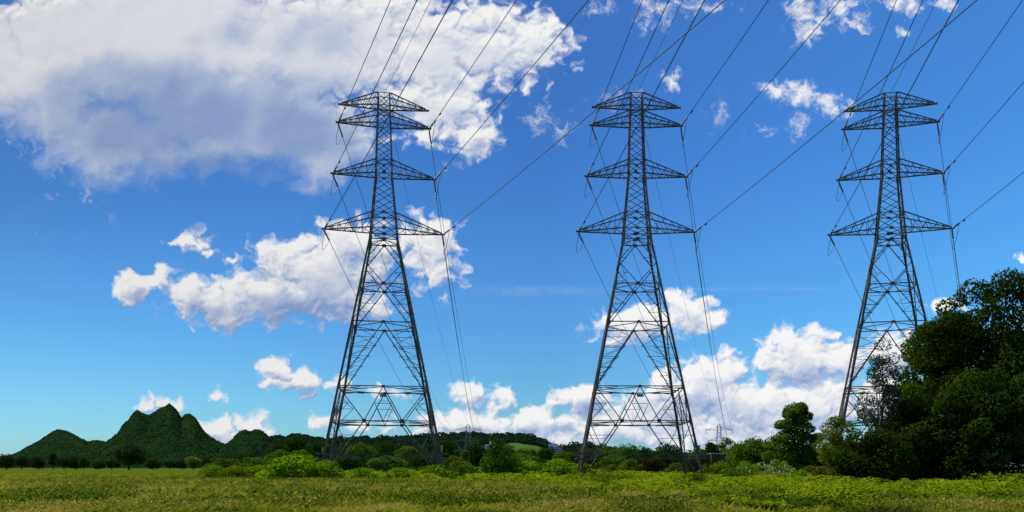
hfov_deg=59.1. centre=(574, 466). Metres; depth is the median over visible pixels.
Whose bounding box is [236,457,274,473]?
bush
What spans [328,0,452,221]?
power cable
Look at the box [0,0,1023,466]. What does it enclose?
sky
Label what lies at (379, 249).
power cable
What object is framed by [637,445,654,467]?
tree
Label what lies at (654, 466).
bush
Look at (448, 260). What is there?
power cable
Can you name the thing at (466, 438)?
distant pylon
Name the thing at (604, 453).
tree
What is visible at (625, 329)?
power cable
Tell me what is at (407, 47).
earth wire
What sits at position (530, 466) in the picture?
bush
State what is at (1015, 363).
oak tree
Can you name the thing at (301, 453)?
tree
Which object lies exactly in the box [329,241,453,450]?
power cable
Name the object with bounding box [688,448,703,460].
tree
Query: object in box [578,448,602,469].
tree
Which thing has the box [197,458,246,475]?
bush
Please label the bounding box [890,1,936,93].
earth wire
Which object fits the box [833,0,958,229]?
power cable
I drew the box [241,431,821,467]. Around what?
distant wood
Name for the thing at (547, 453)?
tree
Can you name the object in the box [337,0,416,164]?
power cable
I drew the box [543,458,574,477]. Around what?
bush
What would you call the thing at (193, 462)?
tree
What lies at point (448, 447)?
tree
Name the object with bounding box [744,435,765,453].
tree
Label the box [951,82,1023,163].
power cable
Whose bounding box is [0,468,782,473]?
ground
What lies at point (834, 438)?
hawthorn tree
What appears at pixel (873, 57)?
power cable
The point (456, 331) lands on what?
power cable
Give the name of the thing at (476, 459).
tree
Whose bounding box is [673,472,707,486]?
bush
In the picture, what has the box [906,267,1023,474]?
oak tree
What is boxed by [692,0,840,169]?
power cable
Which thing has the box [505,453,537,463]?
tree
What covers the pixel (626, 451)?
tree
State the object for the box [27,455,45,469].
tree
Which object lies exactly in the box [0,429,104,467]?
mountain
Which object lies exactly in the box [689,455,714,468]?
tree
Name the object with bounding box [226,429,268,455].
mountain
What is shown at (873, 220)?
power cable
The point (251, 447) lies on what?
mountain
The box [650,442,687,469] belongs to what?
tree
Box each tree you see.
[0,454,16,469]
[15,455,29,468]
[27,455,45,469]
[47,453,58,468]
[54,456,69,469]
[65,456,80,469]
[77,456,90,469]
[90,460,107,469]
[104,459,120,469]
[112,444,145,469]
[142,459,161,469]
[162,459,176,468]
[175,458,187,468]
[184,456,201,469]
[199,455,217,467]
[216,453,235,465]
[233,452,261,463]
[263,441,289,457]
[264,449,290,464]
[283,434,307,454]
[286,449,313,467]
[302,439,334,464]
[330,441,355,465]
[332,454,367,471]
[344,442,377,468]
[372,441,398,470]
[393,446,420,468]
[406,453,440,470]
[430,437,459,464]
[440,455,464,469]
[460,450,471,465]
[465,441,489,469]
[498,442,520,456]
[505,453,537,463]
[515,447,538,458]
[518,457,551,468]
[534,446,555,460]
[552,451,578,464]
[554,458,577,470]
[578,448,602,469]
[594,445,618,466]
[599,454,622,468]
[616,443,640,466]
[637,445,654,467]
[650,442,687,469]
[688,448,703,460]
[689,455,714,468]
[703,442,720,464]
[718,437,735,460]
[721,438,780,468]
[727,440,746,463]
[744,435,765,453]
[759,402,828,475]
[764,436,786,466]
[810,415,862,474]
[811,445,858,472]
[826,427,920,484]
[853,338,912,437]
[884,393,999,481]
[889,315,986,409]
[893,387,959,477]
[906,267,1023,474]
[927,367,1023,482]
[979,312,1023,473]
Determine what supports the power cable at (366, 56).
attached to the pylon at (425, 390)
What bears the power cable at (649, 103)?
attached to the pylon at (589, 422)
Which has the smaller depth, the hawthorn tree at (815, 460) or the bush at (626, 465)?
the hawthorn tree at (815, 460)
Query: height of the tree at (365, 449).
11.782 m
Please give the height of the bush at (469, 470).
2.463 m
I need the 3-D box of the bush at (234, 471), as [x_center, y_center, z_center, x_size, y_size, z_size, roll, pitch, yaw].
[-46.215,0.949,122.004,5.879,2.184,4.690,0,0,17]
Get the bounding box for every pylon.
[314,91,449,473]
[455,424,479,453]
[573,92,707,475]
[707,424,730,449]
[827,91,959,440]
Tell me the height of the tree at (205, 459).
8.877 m
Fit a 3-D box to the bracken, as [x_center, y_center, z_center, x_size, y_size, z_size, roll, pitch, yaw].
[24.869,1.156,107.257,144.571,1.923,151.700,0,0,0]
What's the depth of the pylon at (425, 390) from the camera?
119.15 m
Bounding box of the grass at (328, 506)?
[0,472,1023,511]
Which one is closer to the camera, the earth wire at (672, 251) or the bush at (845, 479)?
the bush at (845, 479)
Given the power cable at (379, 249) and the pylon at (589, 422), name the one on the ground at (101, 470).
the pylon at (589, 422)
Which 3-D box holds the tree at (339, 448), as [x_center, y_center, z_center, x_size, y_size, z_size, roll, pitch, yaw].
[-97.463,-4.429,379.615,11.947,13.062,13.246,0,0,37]
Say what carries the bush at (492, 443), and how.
on the ground at (101, 470)
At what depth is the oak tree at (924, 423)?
77.89 m
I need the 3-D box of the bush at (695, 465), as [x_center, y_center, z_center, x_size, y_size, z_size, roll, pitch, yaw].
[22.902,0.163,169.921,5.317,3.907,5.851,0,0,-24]
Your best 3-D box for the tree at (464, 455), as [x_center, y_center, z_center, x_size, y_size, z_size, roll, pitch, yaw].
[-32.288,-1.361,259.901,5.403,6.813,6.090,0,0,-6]
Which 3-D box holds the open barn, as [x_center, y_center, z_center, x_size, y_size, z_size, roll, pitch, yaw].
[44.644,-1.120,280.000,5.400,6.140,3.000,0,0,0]
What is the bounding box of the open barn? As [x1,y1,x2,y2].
[709,453,727,470]
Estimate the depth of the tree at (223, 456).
557.22 m
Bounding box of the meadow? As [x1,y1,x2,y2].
[505,443,541,452]
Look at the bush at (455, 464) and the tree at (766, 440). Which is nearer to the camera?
the bush at (455, 464)
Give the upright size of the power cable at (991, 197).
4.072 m
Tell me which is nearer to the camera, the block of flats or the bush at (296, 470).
the bush at (296, 470)
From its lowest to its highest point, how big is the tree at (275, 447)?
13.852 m
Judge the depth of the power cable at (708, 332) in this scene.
163.38 m
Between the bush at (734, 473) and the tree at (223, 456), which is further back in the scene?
the tree at (223, 456)
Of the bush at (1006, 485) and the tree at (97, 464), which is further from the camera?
the tree at (97, 464)
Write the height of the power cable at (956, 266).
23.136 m
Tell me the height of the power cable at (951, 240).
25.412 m
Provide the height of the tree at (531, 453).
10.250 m
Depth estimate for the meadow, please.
1017.06 m
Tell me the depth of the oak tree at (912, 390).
91.28 m
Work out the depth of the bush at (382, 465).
218.56 m
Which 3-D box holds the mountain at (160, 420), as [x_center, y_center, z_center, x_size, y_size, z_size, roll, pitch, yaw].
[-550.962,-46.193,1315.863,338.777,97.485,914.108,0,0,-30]
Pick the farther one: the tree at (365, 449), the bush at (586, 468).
the tree at (365, 449)
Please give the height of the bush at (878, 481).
1.354 m
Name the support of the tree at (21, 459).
on the ground at (101, 470)
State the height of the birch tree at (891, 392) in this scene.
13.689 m
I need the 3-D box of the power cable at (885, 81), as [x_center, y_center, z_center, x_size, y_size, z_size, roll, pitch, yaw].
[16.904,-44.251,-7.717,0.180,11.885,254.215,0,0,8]
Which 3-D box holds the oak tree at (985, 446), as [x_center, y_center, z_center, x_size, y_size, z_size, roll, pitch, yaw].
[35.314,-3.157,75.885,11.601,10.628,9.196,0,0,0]
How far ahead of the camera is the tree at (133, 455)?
517.34 m
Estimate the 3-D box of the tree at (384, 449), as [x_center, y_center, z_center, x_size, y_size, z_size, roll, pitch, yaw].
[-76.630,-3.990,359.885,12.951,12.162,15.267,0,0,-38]
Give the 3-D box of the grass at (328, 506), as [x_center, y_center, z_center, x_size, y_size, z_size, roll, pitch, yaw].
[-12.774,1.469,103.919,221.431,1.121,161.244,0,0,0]
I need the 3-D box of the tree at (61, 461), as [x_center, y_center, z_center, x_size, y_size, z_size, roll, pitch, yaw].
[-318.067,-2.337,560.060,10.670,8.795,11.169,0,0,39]
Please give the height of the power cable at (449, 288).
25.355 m
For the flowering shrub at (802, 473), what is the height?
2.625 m
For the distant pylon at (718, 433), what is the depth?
449.22 m
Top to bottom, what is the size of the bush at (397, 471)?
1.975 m
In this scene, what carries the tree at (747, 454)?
on the ground at (101, 470)
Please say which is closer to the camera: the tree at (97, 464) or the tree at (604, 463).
the tree at (604, 463)
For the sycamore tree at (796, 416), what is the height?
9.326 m
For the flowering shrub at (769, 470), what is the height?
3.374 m
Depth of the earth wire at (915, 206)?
153.98 m
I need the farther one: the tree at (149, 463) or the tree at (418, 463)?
the tree at (149, 463)
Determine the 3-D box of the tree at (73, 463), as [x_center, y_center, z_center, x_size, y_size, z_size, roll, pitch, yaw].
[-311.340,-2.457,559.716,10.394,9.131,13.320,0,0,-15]
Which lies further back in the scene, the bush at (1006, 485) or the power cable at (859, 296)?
the power cable at (859, 296)
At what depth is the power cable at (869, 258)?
147.63 m
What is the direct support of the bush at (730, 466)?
on the ground at (101, 470)
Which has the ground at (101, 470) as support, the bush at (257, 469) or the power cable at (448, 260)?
the bush at (257, 469)
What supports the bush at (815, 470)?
on the ground at (101, 470)
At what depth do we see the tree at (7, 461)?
558.54 m
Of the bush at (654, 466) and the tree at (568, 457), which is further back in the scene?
the tree at (568, 457)
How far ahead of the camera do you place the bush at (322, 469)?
107.51 m
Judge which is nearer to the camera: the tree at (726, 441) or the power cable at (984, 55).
the power cable at (984, 55)
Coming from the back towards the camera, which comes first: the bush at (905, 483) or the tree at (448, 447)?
the tree at (448, 447)
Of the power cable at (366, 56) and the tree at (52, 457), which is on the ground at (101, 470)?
the tree at (52, 457)
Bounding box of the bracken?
[341,469,1023,511]
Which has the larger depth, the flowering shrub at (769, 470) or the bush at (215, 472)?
the bush at (215, 472)
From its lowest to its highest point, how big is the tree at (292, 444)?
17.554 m
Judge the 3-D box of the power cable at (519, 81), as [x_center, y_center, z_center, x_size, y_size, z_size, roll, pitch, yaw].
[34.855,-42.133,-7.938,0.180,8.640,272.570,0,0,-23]
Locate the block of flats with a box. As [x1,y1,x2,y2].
[548,441,561,454]
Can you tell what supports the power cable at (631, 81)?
attached to the pylon at (589, 422)
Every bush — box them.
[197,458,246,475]
[197,464,228,477]
[222,465,252,476]
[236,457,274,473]
[242,464,267,477]
[254,454,320,479]
[299,459,345,478]
[346,467,380,477]
[367,455,408,472]
[379,467,416,479]
[410,464,455,479]
[450,461,475,471]
[450,463,481,479]
[479,444,523,479]
[484,437,498,470]
[515,459,550,477]
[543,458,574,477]
[568,463,598,477]
[588,478,622,488]
[600,464,617,472]
[615,460,643,473]
[636,456,666,472]
[665,462,688,473]
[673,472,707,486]
[686,457,708,472]
[696,461,727,475]
[713,468,755,483]
[720,461,741,473]
[781,459,815,472]
[802,465,842,481]
[821,475,865,483]
[845,477,893,485]
[888,480,939,491]
[976,481,1023,493]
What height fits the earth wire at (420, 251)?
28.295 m
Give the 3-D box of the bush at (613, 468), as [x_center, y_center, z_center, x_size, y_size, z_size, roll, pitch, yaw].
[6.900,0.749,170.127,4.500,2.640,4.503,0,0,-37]
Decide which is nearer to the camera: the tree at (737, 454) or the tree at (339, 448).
the tree at (737, 454)
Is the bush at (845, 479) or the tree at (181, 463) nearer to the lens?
the bush at (845, 479)
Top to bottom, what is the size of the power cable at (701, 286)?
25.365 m
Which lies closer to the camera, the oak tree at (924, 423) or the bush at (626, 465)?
the oak tree at (924, 423)
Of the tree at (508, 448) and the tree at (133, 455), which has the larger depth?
the tree at (133, 455)
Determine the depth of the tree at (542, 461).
208.49 m
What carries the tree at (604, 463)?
on the ground at (101, 470)
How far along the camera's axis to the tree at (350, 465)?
238.50 m
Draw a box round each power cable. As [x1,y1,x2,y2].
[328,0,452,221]
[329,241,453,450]
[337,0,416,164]
[338,188,456,440]
[342,0,390,113]
[343,139,449,424]
[431,146,479,426]
[435,0,516,119]
[436,197,473,427]
[441,0,588,171]
[444,247,475,439]
[449,0,724,229]
[582,0,704,224]
[583,243,689,438]
[590,0,668,168]
[592,191,708,440]
[596,0,642,114]
[596,140,701,424]
[683,144,731,426]
[687,0,768,116]
[687,191,725,427]
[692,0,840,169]
[696,248,726,435]
[701,0,976,226]
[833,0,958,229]
[835,247,898,371]
[842,0,922,172]
[843,193,920,377]
[848,0,896,118]
[848,144,910,326]
[939,136,963,309]
[944,0,1022,112]
[944,185,960,310]
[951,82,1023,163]
[953,239,961,307]
[960,172,1023,222]
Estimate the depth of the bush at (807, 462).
99.55 m
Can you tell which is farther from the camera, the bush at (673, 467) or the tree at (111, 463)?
the tree at (111, 463)
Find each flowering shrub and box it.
[736,459,797,476]
[779,469,818,482]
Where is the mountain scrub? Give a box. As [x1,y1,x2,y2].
[1,406,266,467]
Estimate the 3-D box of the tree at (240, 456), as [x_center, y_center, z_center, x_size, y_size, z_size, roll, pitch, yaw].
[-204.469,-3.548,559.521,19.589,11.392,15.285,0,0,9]
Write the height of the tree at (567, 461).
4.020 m
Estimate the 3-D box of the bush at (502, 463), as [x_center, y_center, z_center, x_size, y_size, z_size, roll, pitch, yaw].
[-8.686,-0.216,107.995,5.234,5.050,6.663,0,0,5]
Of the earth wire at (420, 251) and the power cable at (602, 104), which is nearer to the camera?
the power cable at (602, 104)
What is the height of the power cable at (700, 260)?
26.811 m
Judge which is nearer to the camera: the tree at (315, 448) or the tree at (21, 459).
the tree at (315, 448)
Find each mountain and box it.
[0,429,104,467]
[65,403,235,467]
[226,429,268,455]
[242,443,255,453]
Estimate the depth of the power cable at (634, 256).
160.55 m
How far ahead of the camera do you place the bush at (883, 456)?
75.49 m
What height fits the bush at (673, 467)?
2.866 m
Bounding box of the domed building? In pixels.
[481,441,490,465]
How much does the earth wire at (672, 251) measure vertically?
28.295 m
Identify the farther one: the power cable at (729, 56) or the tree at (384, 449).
the tree at (384, 449)
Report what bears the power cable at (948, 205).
attached to the pylon at (856, 346)
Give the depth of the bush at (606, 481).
57.90 m
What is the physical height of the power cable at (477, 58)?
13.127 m
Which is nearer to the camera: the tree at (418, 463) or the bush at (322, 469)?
the bush at (322, 469)
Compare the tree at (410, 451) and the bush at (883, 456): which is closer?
the bush at (883, 456)
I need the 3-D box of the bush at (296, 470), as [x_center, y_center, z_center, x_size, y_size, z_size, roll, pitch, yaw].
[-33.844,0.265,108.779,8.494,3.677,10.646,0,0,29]
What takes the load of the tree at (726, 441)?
on the ground at (101, 470)
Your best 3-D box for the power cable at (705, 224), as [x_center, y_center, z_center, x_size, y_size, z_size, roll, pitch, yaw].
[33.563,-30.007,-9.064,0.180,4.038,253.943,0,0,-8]
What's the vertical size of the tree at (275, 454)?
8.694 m
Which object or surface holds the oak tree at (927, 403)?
on the ground at (101, 470)
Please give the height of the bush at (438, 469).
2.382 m
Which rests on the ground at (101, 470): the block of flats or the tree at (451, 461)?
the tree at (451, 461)
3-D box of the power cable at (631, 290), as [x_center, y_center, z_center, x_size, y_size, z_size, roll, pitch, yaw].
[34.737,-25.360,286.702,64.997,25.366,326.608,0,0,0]
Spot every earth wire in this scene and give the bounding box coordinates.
[384,1,430,93]
[384,96,466,420]
[636,95,718,420]
[651,1,682,63]
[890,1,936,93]
[890,96,941,316]
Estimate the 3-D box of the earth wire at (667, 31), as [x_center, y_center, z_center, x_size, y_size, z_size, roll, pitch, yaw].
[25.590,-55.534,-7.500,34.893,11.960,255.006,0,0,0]
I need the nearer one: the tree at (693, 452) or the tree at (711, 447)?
the tree at (711, 447)
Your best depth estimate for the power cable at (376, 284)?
156.25 m
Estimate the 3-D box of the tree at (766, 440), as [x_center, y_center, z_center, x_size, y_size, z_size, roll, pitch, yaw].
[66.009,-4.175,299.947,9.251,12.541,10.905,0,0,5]
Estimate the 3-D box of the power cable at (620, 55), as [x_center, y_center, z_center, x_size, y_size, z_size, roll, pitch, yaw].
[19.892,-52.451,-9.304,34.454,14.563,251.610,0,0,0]
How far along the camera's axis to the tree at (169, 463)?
598.79 m
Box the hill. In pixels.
[564,444,805,467]
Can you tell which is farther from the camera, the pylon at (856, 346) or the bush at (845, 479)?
the pylon at (856, 346)
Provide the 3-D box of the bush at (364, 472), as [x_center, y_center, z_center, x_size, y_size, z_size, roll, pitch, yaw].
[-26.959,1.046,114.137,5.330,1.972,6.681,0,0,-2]
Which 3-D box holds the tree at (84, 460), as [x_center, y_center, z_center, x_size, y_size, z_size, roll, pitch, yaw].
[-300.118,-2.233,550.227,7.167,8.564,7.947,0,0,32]
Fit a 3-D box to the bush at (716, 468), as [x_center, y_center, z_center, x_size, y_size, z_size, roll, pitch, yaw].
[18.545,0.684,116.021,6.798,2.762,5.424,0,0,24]

